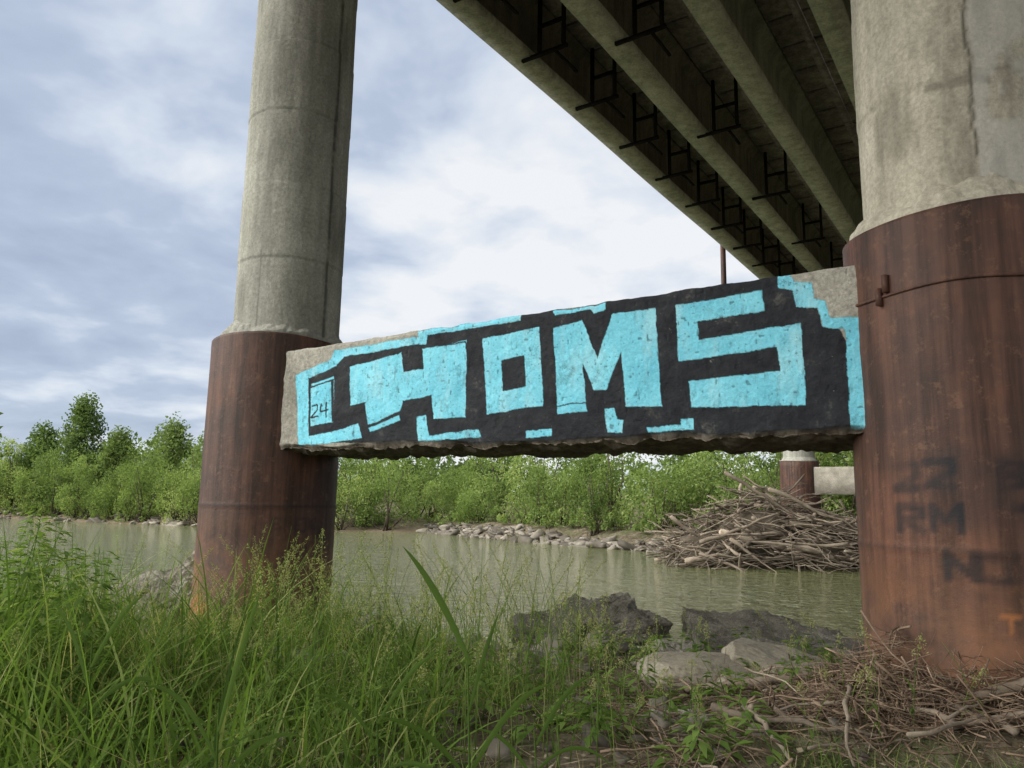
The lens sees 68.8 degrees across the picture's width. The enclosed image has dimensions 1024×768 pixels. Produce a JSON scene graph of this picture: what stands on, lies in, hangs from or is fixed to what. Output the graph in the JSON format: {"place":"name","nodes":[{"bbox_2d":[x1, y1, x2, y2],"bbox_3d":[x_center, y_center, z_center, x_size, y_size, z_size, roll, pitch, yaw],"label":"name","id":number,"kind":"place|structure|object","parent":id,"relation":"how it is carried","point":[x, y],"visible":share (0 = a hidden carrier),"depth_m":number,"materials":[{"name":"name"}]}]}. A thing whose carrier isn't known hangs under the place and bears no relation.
{"place":"outdoors","nodes":[
{"label":"outdoors","id":0,"kind":"place"},
{"bbox_2d":[0,0,847,493],"label":"sky","id":1,"kind":"structure","parent":0,"point":[474,196],"materials":[{"name":"white"}]},
{"bbox_2d":[0,519,863,651],"bbox_3d":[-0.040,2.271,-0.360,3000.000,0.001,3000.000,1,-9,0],"label":"water","id":2,"kind":"structure","parent":0,"point":[833,601],"depth_m":24.38,"materials":[{"name":"liquid"}]},
{"bbox_2d":[0,491,1023,767],"bbox_3d":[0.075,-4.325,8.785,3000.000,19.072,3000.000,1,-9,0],"label":"ground","id":3,"kind":"structure","parent":0,"point":[628,535],"depth_m":4.54,"materials":[{"name":"soil"}]},
{"bbox_2d":[0,419,66,507],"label":"poplar tree","id":4,"kind":"object","parent":3,"relation":"on","point":[26,463],"visible":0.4,"depth_m":78.67,"materials":[{"name":"green plant"}]},
{"bbox_2d":[21,390,127,513],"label":"poplar tree","id":5,"kind":"object","parent":3,"relation":"on","point":[84,417],"visible":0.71,"depth_m":75.07,"materials":[{"name":"green plant"}]},
{"bbox_2d":[53,594,164,767],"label":"reed plant","id":6,"kind":"object","parent":3,"relation":"on","point":[103,644],"visible":0.91,"depth_m":3.16,"materials":[{"name":"green plant"}]},
{"bbox_2d":[70,425,154,508],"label":"poplar tree","id":7,"kind":"object","parent":3,"relation":"on","point":[114,442],"visible":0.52,"depth_m":73.06,"materials":[{"name":"green plant"}]},
{"bbox_2d":[108,604,165,636],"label":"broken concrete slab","id":8,"kind":"structure","parent":3,"relation":"on","point":[142,610],"depth_m":8.32,"materials":[{"name":"grey concrete"}]},
{"bbox_2d":[119,411,196,510],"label":"poplar tree","id":9,"kind":"object","parent":3,"relation":"on","point":[173,437],"visible":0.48,"depth_m":71.22,"materials":[{"name":"green plant"}]},
{"bbox_2d":[138,551,194,623],"bbox_3d":[-3.943,2.570,8.675,1.284,1.298,0.562,4,-9,-18],"label":"broken concrete slab","id":10,"kind":"object","parent":3,"relation":"on","point":[187,562],"depth_m":8.65,"materials":[{"name":"grey concrete"}]},
{"bbox_2d":[173,431,203,510],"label":"poplar tree","id":11,"kind":"object","parent":3,"relation":"on","point":[196,454],"visible":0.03,"depth_m":67.07,"materials":[{"name":"green plant"}]},
{"bbox_2d":[142,591,305,767],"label":"reed plant","id":12,"kind":"object","parent":3,"relation":"on","point":[193,716],"visible":1,"depth_m":2.75,"materials":[{"name":"green plant"}]},
{"bbox_2d":[189,331,337,641],"bbox_3d":[-2.914,2.073,8.845,1.569,5.172,1.576,1,-9,0],"label":"steel casing","id":13,"kind":"object","parent":3,"relation":"on","point":[255,477],"visible":0.45,"depth_m":8.34,"materials":[{"name":"brown metal"}]},
{"bbox_2d":[220,320,341,343],"bbox_3d":[-2.830,-0.558,9.244,1.462,0.296,1.422,1,-9,0],"label":"mortar collar","id":14,"kind":"object","parent":13,"relation":"attached to","point":[236,326],"visible":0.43,"depth_m":8.68,"materials":[{"name":"concrete"}]},
{"bbox_2d":[233,0,357,339],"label":"concrete shaft","id":15,"kind":"object","parent":13,"relation":"on","point":[290,262],"visible":0.96,"depth_m":9.06,"materials":[{"name":"grey concrete"}]},
{"bbox_2d":[279,265,864,459],"bbox_3d":[0.298,0.033,7.162,6.289,1.320,0.951,-5,-11,32],"label":"graffiti crossbeam","id":16,"kind":"object","parent":13,"relation":"attached to","point":[771,364],"visible":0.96,"depth_m":6.32,"materials":[{"name":"paint"}]},
{"bbox_2d":[259,646,329,671],"bbox_3d":[-1.958,2.524,6.780,0.655,0.266,0.426,3,-9,-15],"label":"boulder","id":17,"kind":"object","parent":3,"relation":"on","point":[297,655],"visible":0.05,"depth_m":6.68,"materials":[{"name":"stone"}]},
{"bbox_2d":[311,652,437,767],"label":"reed plant","id":18,"kind":"object","parent":3,"relation":"on","point":[411,672],"visible":0.98,"depth_m":3.23,"materials":[{"name":"green plant"}]},
{"bbox_2d":[0,412,776,507],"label":"distant trees","id":19,"kind":"object","parent":3,"relation":"on","point":[449,457],"visible":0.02,"depth_m":125.02,"materials":[{"name":"green plant"}]},
{"bbox_2d":[0,436,856,537],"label":"willow thicket","id":20,"kind":"object","parent":3,"relation":"on","point":[464,497],"visible":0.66,"depth_m":55.59,"materials":[{"name":"green plant"}]},
{"bbox_2d":[0,510,875,767],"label":"shore rocks","id":21,"kind":"object","parent":3,"relation":"on","point":[501,532],"visible":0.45,"depth_m":7.93,"materials":[{"name":"grey stone"}]},
{"bbox_2d":[0,506,888,767],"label":"leafy weeds","id":22,"kind":"object","parent":3,"relation":"on","point":[706,749],"visible":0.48,"depth_m":4.86,"materials":[{"name":"green plant"}]},
{"bbox_2d":[435,633,482,645],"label":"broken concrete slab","id":23,"kind":"structure","parent":3,"relation":"on","point":[454,638],"depth_m":9.23,"materials":[{"name":"grey concrete"}]},
{"bbox_2d":[376,547,552,767],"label":"reed plant","id":24,"kind":"object","parent":3,"relation":"on","point":[459,639],"visible":1,"depth_m":2.63,"materials":[{"name":"green plant"}]},
{"bbox_2d":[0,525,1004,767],"bbox_3d":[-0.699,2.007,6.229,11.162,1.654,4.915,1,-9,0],"label":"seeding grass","id":25,"kind":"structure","parent":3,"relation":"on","point":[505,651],"depth_m":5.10,"materials":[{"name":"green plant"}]},
{"bbox_2d":[0,511,1023,767],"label":"grass","id":26,"kind":"structure","parent":3,"relation":"on","point":[62,719],"depth_m":4.33,"materials":[{"name":"green plant"}]},
{"bbox_2d":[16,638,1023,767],"bbox_3d":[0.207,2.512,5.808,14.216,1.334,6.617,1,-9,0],"label":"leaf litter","id":27,"kind":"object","parent":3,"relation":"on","point":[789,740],"visible":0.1,"depth_m":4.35,"materials":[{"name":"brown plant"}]},
{"bbox_2d":[508,648,561,663],"bbox_3d":[0.242,2.712,7.253,0.583,0.254,0.372,-2,-9,16],"label":"rock","id":28,"kind":"object","parent":3,"relation":"on","point":[530,656],"visible":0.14,"depth_m":7.17,"materials":[{"name":"stone"}]},
{"bbox_2d":[476,676,609,767],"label":"reed plant","id":29,"kind":"object","parent":3,"relation":"on","point":[568,691],"visible":0.98,"depth_m":2.92,"materials":[{"name":"green plant"}]},
{"bbox_2d":[513,617,593,649],"bbox_3d":[0.430,3.131,8.727,1.096,0.774,0.873,-2,-9,18],"label":"broken concrete slab","id":30,"kind":"object","parent":3,"relation":"on","point":[584,622],"depth_m":8.71,"materials":[{"name":"grey concrete"}]},
{"bbox_2d":[506,592,672,645],"bbox_3d":[0.882,2.954,9.103,1.851,0.739,1.128,2,-9,-7],"label":"broken concrete slab","id":31,"kind":"object","parent":3,"relation":"on","point":[624,605],"depth_m":9.04,"materials":[{"name":"grey concrete"}]},
{"bbox_2d":[593,629,645,653],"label":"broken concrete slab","id":32,"kind":"structure","parent":3,"relation":"on","point":[628,646],"depth_m":8.62,"materials":[{"name":"grey concrete"}]},
{"bbox_2d":[656,639,704,651],"bbox_3d":[1.713,2.890,7.670,0.545,0.417,0.759,-3,-10,23],"label":"broken concrete slab","id":33,"kind":"object","parent":3,"relation":"on","point":[677,646],"depth_m":7.87,"materials":[{"name":"grey concrete"}]},
{"bbox_2d":[647,709,716,725],"bbox_3d":[1.144,2.268,5.019,0.528,0.177,0.286,3,-9,-12],"label":"rock","id":34,"kind":"object","parent":3,"relation":"on","point":[680,717],"visible":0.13,"depth_m":4.95,"materials":[{"name":"stone"}]},
{"bbox_2d":[636,651,756,692],"bbox_3d":[1.645,2.503,6.449,1.164,0.348,0.755,1,-9,0],"label":"boulder","id":35,"kind":"object","parent":3,"relation":"on","point":[678,666],"visible":0.46,"depth_m":6.23,"materials":[{"name":"grey stone"}]},
{"bbox_2d":[662,451,733,524],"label":"poplar tree","id":36,"kind":"object","parent":3,"relation":"on","point":[681,457],"visible":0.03,"depth_m":50.80,"materials":[{"name":"green plant"}]},
{"bbox_2d":[635,471,859,574],"bbox_3d":[10.931,5.598,28.783,12.418,4.415,5.578,0,-9,5],"label":"driftwood pile","id":37,"kind":"object","parent":3,"relation":"on","point":[743,535],"visible":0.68,"depth_m":28.65,"materials":[{"name":"brown wood"}]},
{"bbox_2d":[717,673,786,693],"bbox_3d":[2.057,2.468,6.059,0.796,0.206,0.395,-1,-9,14],"label":"boulder","id":38,"kind":"object","parent":3,"relation":"on","point":[738,676],"visible":0.05,"depth_m":6.06,"materials":[{"name":"grey stone"}]},
{"bbox_2d":[752,638,787,645],"bbox_3d":[2.905,2.793,7.455,1.017,0.439,0.792,3,-9,-12],"label":"broken concrete slab","id":39,"kind":"object","parent":3,"relation":"on","point":[768,641],"depth_m":7.65,"materials":[{"name":"grey concrete"}]},
{"bbox_2d":[681,607,864,653],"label":"broken concrete slab","id":40,"kind":"structure","parent":3,"relation":"on","point":[721,625],"depth_m":8.65,"materials":[{"name":"grey concrete"}]},
{"bbox_2d":[721,637,829,675],"bbox_3d":[2.360,2.509,6.436,1.080,0.510,0.596,-3,-10,23],"label":"boulder","id":41,"kind":"object","parent":3,"relation":"on","point":[762,654],"visible":0.3,"depth_m":6.47,"materials":[{"name":"grey stone"}]},
{"bbox_2d":[571,609,1023,767],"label":"brush debris","id":42,"kind":"object","parent":3,"relation":"on","point":[895,685],"visible":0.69,"depth_m":4.39,"materials":[{"name":"brown wood"}]},
{"bbox_2d":[779,461,820,518],"bbox_3d":[12.000,5.818,31.004,1.570,5.222,1.572,1,-9,0],"label":"steel casing","id":43,"kind":"object","parent":3,"relation":"on","point":[792,473],"visible":0.35,"depth_m":30.63,"materials":[{"name":"brown metal"}]},
{"bbox_2d":[781,457,816,460],"bbox_3d":[12.046,3.183,31.422,1.476,0.260,1.476,1,-9,0],"label":"mortar collar","id":44,"kind":"object","parent":43,"relation":"on","point":[799,459],"visible":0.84,"depth_m":30.83,"materials":[{"name":"concrete"}]},
{"bbox_2d":[783,450,814,457],"bbox_3d":[12.092,0.581,31.834,1.260,5.530,1.260,1,-9,0],"label":"concrete shaft","id":45,"kind":"object","parent":43,"relation":"on","point":[799,453],"visible":0.05,"depth_m":30.92,"materials":[{"name":"grey concrete"}]},
{"bbox_2d":[814,467,854,494],"bbox_3d":[15.095,3.803,29.373,5.940,1.100,0.900,-5,-11,32],"label":"concrete crossbeam","id":46,"kind":"object","parent":43,"relation":"attached to","point":[836,480],"visible":0.21,"depth_m":30.16,"materials":[{"name":"grey concrete"}]},
{"bbox_2d":[781,452,854,514],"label":"poplar tree","id":47,"kind":"object","parent":3,"relation":"on","point":[835,463],"visible":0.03,"depth_m":48.15,"materials":[{"name":"green plant"}]},
{"bbox_2d":[617,666,1023,767],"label":"fallen branches","id":48,"kind":"object","parent":3,"relation":"on","point":[774,679],"visible":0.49,"depth_m":4.37,"materials":[{"name":"brown wood"}]},
{"bbox_2d":[842,193,1023,702],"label":"steel casing","id":49,"kind":"object","parent":3,"relation":"on","point":[938,451],"visible":0.69,"depth_m":4.68,"materials":[{"name":"brown metal"}]},
{"bbox_2d":[849,172,1023,240],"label":"mortar collar","id":50,"kind":"object","parent":49,"relation":"attached to","point":[968,188],"visible":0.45,"depth_m":4.90,"materials":[{"name":"beige concrete"}]},
{"bbox_2d":[850,0,1023,219],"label":"concrete shaft","id":51,"kind":"object","parent":49,"relation":"on","point":[939,90],"visible":0.8,"depth_m":5.10,"materials":[{"name":"grey concrete"}]},
{"bbox_2d":[855,272,1023,306],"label":"steel strap","id":52,"kind":"object","parent":49,"relation":"attached to","point":[879,295],"visible":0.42,"depth_m":4.92,"materials":[{"name":"brown metal"}]},
{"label":"broken concrete slab","id":53,"kind":"object","parent":3,"relation":"on","visible":0},
{"bbox_2d":[87,565,179,606],"bbox_3d":[-4.455,2.588,9.191,1.667,0.945,1.135,3,-9,-12],"label":"broken concrete slab","id":54,"kind":"object","parent":53,"relation":"on","point":[153,578],"depth_m":9.29,"materials":[{"name":"grey concrete"}]},
{"bbox_2d":[436,0,862,283],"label":"concrete bridge","id":55,"kind":"structure","parent":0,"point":[730,126],"depth_m":16.11,"materials":[{"name":"grey concrete"}]}
]}

